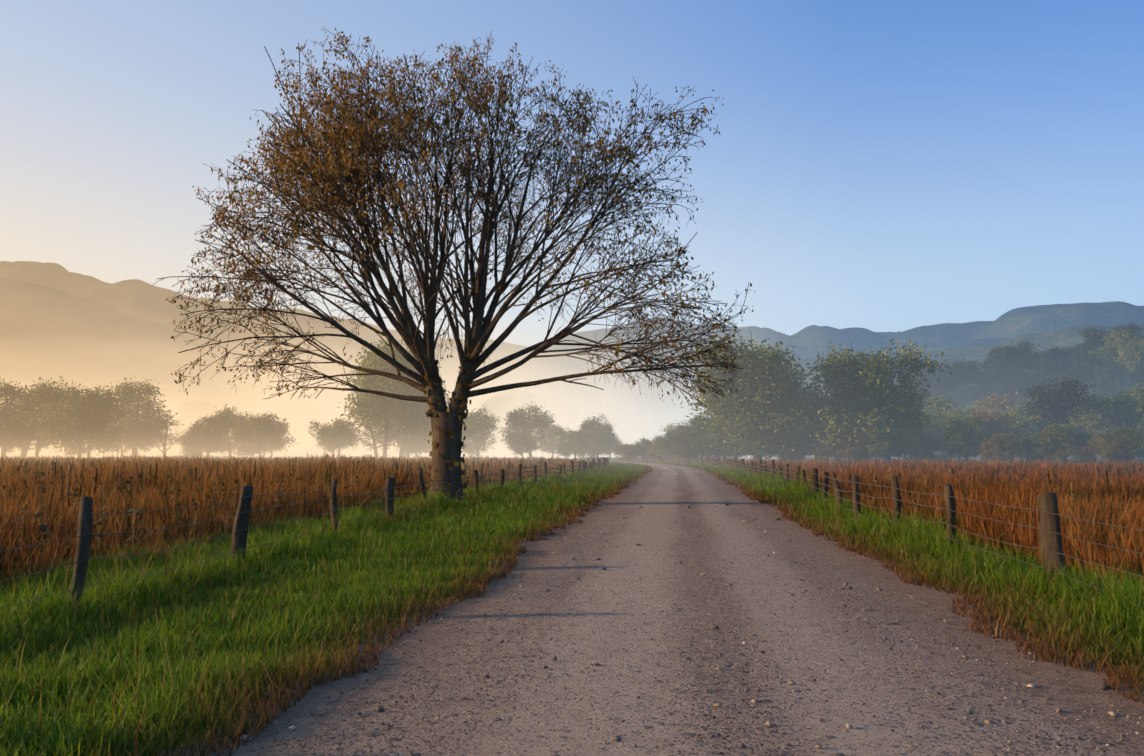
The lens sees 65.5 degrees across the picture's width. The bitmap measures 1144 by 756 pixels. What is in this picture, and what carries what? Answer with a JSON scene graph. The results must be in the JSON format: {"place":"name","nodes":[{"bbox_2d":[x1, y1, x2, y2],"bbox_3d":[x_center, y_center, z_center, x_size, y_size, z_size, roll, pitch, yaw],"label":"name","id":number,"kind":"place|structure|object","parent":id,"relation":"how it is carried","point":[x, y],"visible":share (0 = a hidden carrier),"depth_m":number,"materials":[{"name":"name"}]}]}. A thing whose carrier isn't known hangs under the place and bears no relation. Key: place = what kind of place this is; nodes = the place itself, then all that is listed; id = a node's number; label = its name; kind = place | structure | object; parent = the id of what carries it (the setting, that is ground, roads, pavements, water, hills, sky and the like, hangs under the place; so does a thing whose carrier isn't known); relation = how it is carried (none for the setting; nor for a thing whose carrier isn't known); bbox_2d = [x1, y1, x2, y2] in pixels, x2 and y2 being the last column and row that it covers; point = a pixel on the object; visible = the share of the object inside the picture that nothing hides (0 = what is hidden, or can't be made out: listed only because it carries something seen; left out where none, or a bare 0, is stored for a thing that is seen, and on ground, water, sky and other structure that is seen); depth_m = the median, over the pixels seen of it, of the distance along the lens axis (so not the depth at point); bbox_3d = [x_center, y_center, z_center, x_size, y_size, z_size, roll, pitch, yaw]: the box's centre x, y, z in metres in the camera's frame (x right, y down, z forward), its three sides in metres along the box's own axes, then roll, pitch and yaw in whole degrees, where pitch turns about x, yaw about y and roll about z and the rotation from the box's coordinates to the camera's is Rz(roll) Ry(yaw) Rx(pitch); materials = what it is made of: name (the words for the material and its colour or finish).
{"place":"outdoors","nodes":[
{"label":"outdoors","id":0,"kind":"place"},
{"bbox_2d":[0,278,242,377],"bbox_3d":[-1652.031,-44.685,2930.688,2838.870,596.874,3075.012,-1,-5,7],"label":"mountain","id":1,"kind":"structure","parent":0,"point":[29,312],"depth_m":2401.66,"materials":[{"name":"beige"}]},
{"bbox_2d":[0,449,591,593],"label":"field grass","id":2,"kind":"structure","parent":0,"point":[149,499],"depth_m":23.70,"materials":[{"name":"brown plant"}]},
{"bbox_2d":[0,336,657,388],"bbox_3d":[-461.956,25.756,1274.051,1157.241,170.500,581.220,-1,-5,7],"label":"fog","id":3,"kind":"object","parent":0,"point":[170,356],"depth_m":1353.32,"materials":[{"name":"beige"}]},
{"bbox_2d":[0,261,696,388],"bbox_3d":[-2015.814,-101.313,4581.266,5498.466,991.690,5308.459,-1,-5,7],"label":"mountain","id":4,"kind":"structure","parent":0,"point":[139,298],"depth_m":4092.18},
{"bbox_2d":[0,463,1142,755],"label":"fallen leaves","id":5,"kind":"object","parent":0,"point":[360,637],"depth_m":7.55,"materials":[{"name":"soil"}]},
{"bbox_2d":[153,27,754,503],"bbox_3d":[-3.547,-3.429,28.641,17.359,15.197,14.110,-3,-6,34],"label":"lane tree","id":6,"kind":"object","parent":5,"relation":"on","point":[331,181],"visible":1,"depth_m":27.80,"materials":[{"name":"brown plant"}]},
{"bbox_2d":[497,402,555,457],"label":"tree","id":7,"kind":"object","parent":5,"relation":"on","point":[522,422],"visible":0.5,"depth_m":260.19,"materials":[{"name":"green plant"}]},
{"bbox_2d":[0,457,1143,755],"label":"verge grass","id":8,"kind":"structure","parent":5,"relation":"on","point":[1086,611],"depth_m":8.87,"materials":[{"name":"green plant"}]},
{"bbox_2d":[579,419,615,456],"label":"tree","id":9,"kind":"object","parent":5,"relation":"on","point":[587,426],"visible":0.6,"depth_m":230.83,"materials":[{"name":"green plant"}]},
{"bbox_2d":[612,442,640,461],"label":"tree","id":10,"kind":"object","parent":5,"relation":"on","point":[625,450],"visible":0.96,"depth_m":177.04,"materials":[{"name":"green plant"}]},
{"bbox_2d":[632,437,650,460],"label":"tree","id":11,"kind":"object","parent":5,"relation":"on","point":[645,443],"visible":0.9,"depth_m":176.16,"materials":[{"name":"green plant"}]},
{"bbox_2d":[668,426,704,458],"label":"tree","id":12,"kind":"object","parent":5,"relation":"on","point":[682,449],"visible":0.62,"depth_m":147.20,"materials":[{"name":"green plant"}]},
{"bbox_2d":[669,456,1143,603],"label":"fence","id":13,"kind":"object","parent":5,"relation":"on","point":[1051,545],"visible":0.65,"depth_m":13.78,"materials":[{"name":"brown wood"}]},
{"bbox_2d":[0,0,1143,346],"label":"sky","id":14,"kind":"structure","parent":0,"point":[873,165],"materials":[{"name":"blue"}]},
{"bbox_2d":[158,461,1143,755],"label":"gravel road","id":15,"kind":"structure","parent":0,"point":[586,699],"depth_m":6.52,"materials":[{"name":"grey gravel"}]},
{"bbox_2d":[240,494,1141,755],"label":"pebbles","id":16,"kind":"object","parent":15,"relation":"on","point":[379,708],"depth_m":6.39,"materials":[{"name":"stone"}]},
{"bbox_2d":[539,301,1143,375],"bbox_3d":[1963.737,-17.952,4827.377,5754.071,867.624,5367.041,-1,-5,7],"label":"mountain","id":17,"kind":"structure","parent":0,"point":[806,342],"depth_m":4851.19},
{"bbox_2d":[775,325,1143,401],"bbox_3d":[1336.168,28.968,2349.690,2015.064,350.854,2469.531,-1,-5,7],"label":"mountain","id":18,"kind":"structure","parent":0,"point":[1068,337],"depth_m":2374.85,"materials":[{"name":"grey"}]},
{"bbox_2d":[890,374,1131,457],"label":"hill","id":19,"kind":"structure","parent":0,"point":[1036,399],"depth_m":451.54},
{"bbox_2d":[916,375,949,411],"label":"tree","id":20,"kind":"object","parent":19,"relation":"on","point":[934,385],"visible":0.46,"depth_m":429.49,"materials":[{"name":"green plant"}]},
{"bbox_2d":[930,370,967,411],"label":"tree","id":21,"kind":"object","parent":19,"relation":"on","point":[951,380],"visible":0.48,"depth_m":439.26,"materials":[{"name":"green plant"}]},
{"bbox_2d":[940,358,982,387],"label":"tree","id":22,"kind":"object","parent":19,"relation":"on","point":[958,369],"visible":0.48,"depth_m":466.66,"materials":[{"name":"green plant"}]},
{"bbox_2d":[944,384,996,409],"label":"tree","id":23,"kind":"object","parent":19,"relation":"on","point":[967,397],"visible":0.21,"depth_m":411.80,"materials":[{"name":"green plant"}]},
{"bbox_2d":[978,360,1013,398],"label":"tree","id":24,"kind":"object","parent":19,"relation":"on","point":[997,370],"visible":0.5,"depth_m":441.81,"materials":[{"name":"green plant"}]},
{"bbox_2d":[978,344,1018,375],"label":"tree","id":25,"kind":"object","parent":19,"relation":"on","point":[1003,352],"visible":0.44,"depth_m":476.53,"materials":[{"name":"green plant"}]},
{"bbox_2d":[991,374,1030,406],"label":"tree","id":26,"kind":"object","parent":19,"relation":"on","point":[1004,388],"visible":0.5,"depth_m":416.57,"materials":[{"name":"green plant"}]},
{"bbox_2d":[996,355,1034,375],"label":"tree","id":27,"kind":"object","parent":19,"relation":"on","point":[1017,362],"visible":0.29,"depth_m":460.83,"materials":[{"name":"green plant"}]},
{"bbox_2d":[998,339,1040,359],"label":"tree","id":28,"kind":"object","parent":19,"relation":"on","point":[1023,346],"visible":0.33,"depth_m":477.65,"materials":[{"name":"green plant"}]},
{"bbox_2d":[1021,348,1052,372],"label":"tree","id":29,"kind":"object","parent":19,"relation":"on","point":[1034,355],"visible":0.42,"depth_m":465.08,"materials":[{"name":"green plant"}]},
{"bbox_2d":[1014,355,1070,399],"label":"tree","id":30,"kind":"object","parent":19,"relation":"on","point":[1050,370],"visible":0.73,"depth_m":414.56,"materials":[{"name":"green plant"}]},
{"bbox_2d":[1045,344,1077,369],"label":"tree","id":31,"kind":"object","parent":19,"relation":"on","point":[1058,353],"visible":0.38,"depth_m":482.65,"materials":[{"name":"green plant"}]},
{"bbox_2d":[1054,349,1106,392],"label":"tree","id":32,"kind":"object","parent":19,"relation":"on","point":[1084,363],"visible":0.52,"depth_m":404.74,"materials":[{"name":"green plant"}]},
{"bbox_2d":[1076,324,1111,356],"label":"tree","id":33,"kind":"object","parent":19,"relation":"on","point":[1093,340],"visible":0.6,"depth_m":486.74,"materials":[{"name":"green plant"}]},
{"bbox_2d":[1086,362,1123,400],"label":"tree","id":34,"kind":"object","parent":19,"relation":"on","point":[1111,381],"visible":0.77,"depth_m":387.50,"materials":[{"name":"green plant"}]},
{"bbox_2d":[1087,341,1128,372],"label":"tree","id":35,"kind":"object","parent":19,"relation":"on","point":[1107,351],"visible":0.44,"depth_m":450.33,"materials":[{"name":"green plant"}]},
{"bbox_2d":[1097,328,1140,366],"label":"tree","id":36,"kind":"object","parent":19,"relation":"on","point":[1118,338],"visible":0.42,"depth_m":472.25,"materials":[{"name":"green plant"}]},
{"bbox_2d":[1112,336,1143,390],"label":"tree","id":37,"kind":"object","parent":19,"relation":"on","point":[1135,354],"visible":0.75,"depth_m":429.51,"materials":[{"name":"green plant"}]},
{"label":"ground","id":38,"kind":"structure","parent":0,"visible":0},
{"bbox_2d":[0,376,30,457],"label":"tree","id":39,"kind":"object","parent":38,"relation":"on","point":[7,390],"visible":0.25,"depth_m":199.85,"materials":[{"name":"green plant"}]},
{"bbox_2d":[0,385,69,457],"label":"tree","id":40,"kind":"object","parent":38,"relation":"on","point":[25,411],"visible":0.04,"depth_m":196.37,"materials":[{"name":"green plant"}]},
{"bbox_2d":[16,376,135,456],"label":"tree","id":41,"kind":"object","parent":38,"relation":"on","point":[89,412],"visible":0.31,"depth_m":185.64,"materials":[{"name":"green plant"}]},
{"bbox_2d":[52,399,131,458],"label":"tree","id":42,"kind":"object","parent":38,"relation":"on","point":[84,450],"depth_m":200.87,"materials":[{"name":"green plant"}]},
{"bbox_2d":[116,420,162,456],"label":"tree","id":43,"kind":"object","parent":38,"relation":"on","point":[136,436],"depth_m":232.99,"materials":[{"name":"green plant"}]},
{"bbox_2d":[110,377,183,456],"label":"tree","id":44,"kind":"object","parent":38,"relation":"on","point":[147,410],"visible":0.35,"depth_m":236.73,"materials":[{"name":"green plant"}]},
{"bbox_2d":[138,415,186,454],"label":"tree","id":45,"kind":"object","parent":38,"relation":"on","point":[165,437],"depth_m":230.02,"materials":[{"name":"green plant"}]},
{"bbox_2d":[177,425,235,457],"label":"tree","id":46,"kind":"object","parent":38,"relation":"on","point":[193,441],"depth_m":217.60,"materials":[{"name":"green plant"}]},
{"bbox_2d":[179,415,236,456],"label":"tree","id":47,"kind":"object","parent":38,"relation":"on","point":[206,421],"depth_m":243.02,"materials":[{"name":"green plant"}]},
{"bbox_2d":[204,403,251,456],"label":"tree","id":48,"kind":"object","parent":38,"relation":"on","point":[231,415],"visible":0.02,"depth_m":244.45,"materials":[{"name":"green plant"}]},
{"bbox_2d":[228,410,298,457],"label":"tree","id":49,"kind":"object","parent":38,"relation":"on","point":[261,429],"depth_m":225.84,"materials":[{"name":"green plant"}]},
{"bbox_2d":[0,303,569,457],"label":"fog","id":50,"kind":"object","parent":38,"relation":"on","point":[209,393],"depth_m":319.68,"materials":[{"name":"beige"}]},
{"bbox_2d":[0,456,608,619],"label":"fence","id":51,"kind":"object","parent":38,"relation":"on","point":[240,525],"visible":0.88,"depth_m":12.12,"materials":[{"name":"brown wood"}]},
{"bbox_2d":[306,417,365,457],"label":"tree","id":52,"kind":"object","parent":38,"relation":"on","point":[327,436],"depth_m":217.56,"materials":[{"name":"green plant"}]},
{"bbox_2d":[352,413,401,457],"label":"tree","id":53,"kind":"object","parent":38,"relation":"on","point":[374,447],"depth_m":239.86,"materials":[{"name":"green plant"}]},
{"bbox_2d":[335,339,446,457],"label":"tree","id":54,"kind":"object","parent":38,"relation":"on","point":[367,409],"visible":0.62,"depth_m":202.82,"materials":[{"name":"green plant"}]},
{"bbox_2d":[366,402,430,457],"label":"tree","id":55,"kind":"object","parent":38,"relation":"on","point":[402,445],"visible":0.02,"depth_m":236.27,"materials":[{"name":"green plant"}]},
{"bbox_2d":[351,379,450,457],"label":"tree","id":56,"kind":"object","parent":38,"relation":"on","point":[407,455],"depth_m":256.33,"materials":[{"name":"green plant"}]},
{"bbox_2d":[400,421,431,457],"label":"tree","id":57,"kind":"object","parent":38,"relation":"on","point":[418,447],"depth_m":237.95,"materials":[{"name":"green plant"}]},
{"bbox_2d":[212,319,658,458],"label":"fog","id":58,"kind":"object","parent":38,"relation":"on","point":[300,413],"depth_m":298.18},
{"bbox_2d":[429,419,488,457],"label":"tree","id":59,"kind":"object","parent":38,"relation":"on","point":[470,447],"depth_m":227.81,"materials":[{"name":"green plant"}]},
{"bbox_2d":[423,405,495,448],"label":"tree","id":60,"kind":"object","parent":38,"relation":"on","point":[476,419],"depth_m":237.42,"materials":[{"name":"green plant"}]},
{"bbox_2d":[467,408,502,455],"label":"tree","id":61,"kind":"object","parent":38,"relation":"on","point":[482,437],"depth_m":260.90,"materials":[{"name":"green plant"}]},
{"bbox_2d":[502,431,539,457],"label":"tree","id":62,"kind":"object","parent":38,"relation":"on","point":[521,441],"visible":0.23,"depth_m":239.75,"materials":[{"name":"green plant"}]},
{"bbox_2d":[537,424,570,458],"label":"tree","id":63,"kind":"object","parent":38,"relation":"on","point":[551,447],"visible":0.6,"depth_m":290.54,"materials":[{"name":"green plant"}]},
{"bbox_2d":[0,456,1142,570],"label":"field weeds","id":64,"kind":"object","parent":38,"relation":"on","point":[42,527],"visible":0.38,"depth_m":23.92,"materials":[{"name":"plant"}]},
{"bbox_2d":[550,427,594,458],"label":"tree","id":65,"kind":"object","parent":38,"relation":"on","point":[577,440],"visible":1,"depth_m":224.07,"materials":[{"name":"green plant"}]},
{"bbox_2d":[594,430,621,459],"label":"tree","id":66,"kind":"object","parent":38,"relation":"on","point":[610,443],"visible":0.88,"depth_m":228.34,"materials":[{"name":"green plant"}]},
{"bbox_2d":[481,313,777,458],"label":"fog","id":67,"kind":"object","parent":38,"relation":"on","point":[665,409],"visible":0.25,"depth_m":299.21,"materials":[{"name":"white"}]},
{"bbox_2d":[656,430,680,458],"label":"tree","id":68,"kind":"object","parent":38,"relation":"on","point":[665,444],"visible":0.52,"depth_m":156.98,"materials":[{"name":"green plant"}]},
{"bbox_2d":[672,413,720,458],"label":"tree","id":69,"kind":"object","parent":38,"relation":"on","point":[706,441],"visible":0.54,"depth_m":146.32,"materials":[{"name":"green plant"}]},
{"bbox_2d":[696,377,780,459],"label":"tree","id":70,"kind":"object","parent":38,"relation":"on","point":[736,397],"visible":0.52,"depth_m":133.12,"materials":[{"name":"green plant"}]},
{"bbox_2d":[680,329,834,461],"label":"tree","id":71,"kind":"object","parent":38,"relation":"on","point":[760,366],"visible":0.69,"depth_m":131.57,"materials":[{"name":"green plant"}]},
{"bbox_2d":[733,432,786,460],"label":"tree","id":72,"kind":"object","parent":38,"relation":"on","point":[746,449],"visible":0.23,"depth_m":134.01,"materials":[{"name":"green plant"}]},
{"bbox_2d":[748,428,787,459],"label":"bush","id":73,"kind":"object","parent":38,"relation":"on","point":[759,449],"visible":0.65,"depth_m":131.93,"materials":[{"name":"green plant"}]},
{"bbox_2d":[739,378,834,460],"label":"tree","id":74,"kind":"object","parent":38,"relation":"on","point":[784,442],"visible":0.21,"depth_m":133.74,"materials":[{"name":"green plant"}]},
{"bbox_2d":[811,441,845,461],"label":"bush","id":75,"kind":"object","parent":38,"relation":"on","point":[819,452],"visible":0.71,"depth_m":128.72,"materials":[{"name":"green plant"}]},
{"bbox_2d":[791,391,879,461],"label":"tree","id":76,"kind":"object","parent":38,"relation":"on","point":[824,402],"visible":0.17,"depth_m":135.87,"materials":[{"name":"green plant"}]},
{"bbox_2d":[555,455,1143,587],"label":"field grass","id":77,"kind":"structure","parent":38,"relation":"on","point":[1100,504],"depth_m":22.16,"materials":[{"name":"brown plant"}]},
{"bbox_2d":[834,432,876,462],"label":"bush","id":78,"kind":"object","parent":38,"relation":"on","point":[856,453],"visible":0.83,"depth_m":125.60,"materials":[{"name":"green plant"}]},
{"bbox_2d":[793,331,952,461],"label":"tree","id":79,"kind":"object","parent":38,"relation":"on","point":[875,374],"visible":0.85,"depth_m":130.92,"materials":[{"name":"green plant"}]},
{"bbox_2d":[862,427,892,460],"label":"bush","id":80,"kind":"object","parent":38,"relation":"on","point":[878,437],"visible":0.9,"depth_m":124.12,"materials":[{"name":"green plant"}]},
{"bbox_2d":[829,377,939,462],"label":"tree","id":81,"kind":"object","parent":38,"relation":"on","point":[904,411],"visible":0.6,"depth_m":130.66,"materials":[{"name":"green plant"}]},
{"bbox_2d":[888,429,926,461],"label":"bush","id":82,"kind":"object","parent":38,"relation":"on","point":[899,450],"visible":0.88,"depth_m":128.36,"materials":[{"name":"green plant"}]},
{"bbox_2d":[914,435,949,461],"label":"bush","id":83,"kind":"object","parent":38,"relation":"on","point":[931,445],"visible":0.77,"depth_m":130.95,"materials":[{"name":"green plant"}]},
{"bbox_2d":[917,393,962,453],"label":"tree","id":84,"kind":"object","parent":38,"relation":"on","point":[938,403],"depth_m":200.82,"materials":[{"name":"green plant"}]},
{"bbox_2d":[923,410,959,459],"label":"tree","id":85,"kind":"object","parent":38,"relation":"on","point":[935,415],"visible":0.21,"depth_m":156.25,"materials":[{"name":"green plant"}]},
{"bbox_2d":[940,431,965,461],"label":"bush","id":86,"kind":"object","parent":38,"relation":"on","point":[954,450],"visible":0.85,"depth_m":126.49,"materials":[{"name":"green plant"}]},
{"bbox_2d":[928,410,987,460],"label":"tree","id":87,"kind":"object","parent":38,"relation":"on","point":[959,418],"visible":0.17,"depth_m":154.22,"materials":[{"name":"green plant"}]},
{"bbox_2d":[939,414,990,461],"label":"tree","id":88,"kind":"object","parent":38,"relation":"on","point":[971,423],"visible":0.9,"depth_m":126.68,"materials":[{"name":"green plant"}]},
{"bbox_2d":[955,408,1020,460],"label":"tree","id":89,"kind":"object","parent":38,"relation":"on","point":[988,421],"visible":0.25,"depth_m":155.61,"materials":[{"name":"green plant"}]},
{"bbox_2d":[974,439,1006,461],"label":"bush","id":90,"kind":"object","parent":38,"relation":"on","point":[985,451],"visible":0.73,"depth_m":120.01,"materials":[{"name":"green plant"}]},
{"bbox_2d":[973,390,1022,452],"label":"tree","id":91,"kind":"object","parent":38,"relation":"on","point":[997,402],"depth_m":235.93,"materials":[{"name":"green plant"}]},
{"bbox_2d":[988,431,1025,461],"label":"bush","id":92,"kind":"object","parent":38,"relation":"on","point":[1000,438],"visible":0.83,"depth_m":118.96,"materials":[{"name":"green plant"}]},
{"bbox_2d":[988,410,1045,460],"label":"tree","id":93,"kind":"object","parent":38,"relation":"on","point":[1014,427],"visible":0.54,"depth_m":154.21,"materials":[{"name":"green plant"}]},
{"bbox_2d":[1005,399,1055,423],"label":"tree","id":94,"kind":"object","parent":38,"relation":"on","point":[1022,407],"depth_m":219.35,"materials":[{"name":"green plant"}]},
{"bbox_2d":[1020,432,1068,461],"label":"bush","id":95,"kind":"object","parent":38,"relation":"on","point":[1028,448],"visible":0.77,"depth_m":118.09,"materials":[{"name":"green plant"}]},
{"bbox_2d":[1027,430,1075,462],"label":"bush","id":96,"kind":"object","parent":38,"relation":"on","point":[1053,455],"visible":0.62,"depth_m":117.49,"materials":[{"name":"green plant"}]},
{"bbox_2d":[1019,373,1095,460],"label":"tree","id":97,"kind":"object","parent":38,"relation":"on","point":[1055,407],"visible":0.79,"depth_m":156.22,"materials":[{"name":"green plant"}]},
{"bbox_2d":[1040,421,1085,462],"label":"tree","id":98,"kind":"object","parent":38,"relation":"on","point":[1067,430],"visible":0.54,"depth_m":122.96,"materials":[{"name":"green plant"}]},
{"bbox_2d":[1062,429,1099,461],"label":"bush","id":99,"kind":"object","parent":38,"relation":"on","point":[1082,435],"visible":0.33,"depth_m":123.34,"materials":[{"name":"green plant"}]},
{"bbox_2d":[1074,436,1114,462],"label":"bush","id":100,"kind":"object","parent":38,"relation":"on","point":[1085,452],"visible":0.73,"depth_m":116.13,"materials":[{"name":"green plant"}]},
{"bbox_2d":[1064,403,1125,444],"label":"tree","id":101,"kind":"object","parent":38,"relation":"on","point":[1095,422],"visible":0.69,"depth_m":152.89,"materials":[{"name":"green plant"}]},
{"bbox_2d":[1074,390,1143,439],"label":"tree","id":102,"kind":"object","parent":38,"relation":"on","point":[1119,408],"visible":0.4,"depth_m":155.65,"materials":[{"name":"green plant"}]},
{"bbox_2d":[1097,433,1137,462],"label":"bush","id":103,"kind":"object","parent":38,"relation":"on","point":[1107,454],"visible":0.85,"depth_m":111.49,"materials":[{"name":"green plant"}]},
{"bbox_2d":[1093,426,1143,462],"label":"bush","id":104,"kind":"object","parent":38,"relation":"on","point":[1128,433],"visible":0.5,"depth_m":111.69,"materials":[{"name":"green plant"}]},
{"bbox_2d":[1115,394,1143,448],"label":"tree","id":105,"kind":"object","parent":38,"relation":"on","point":[1138,403],"visible":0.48,"depth_m":153.75,"materials":[{"name":"green plant"}]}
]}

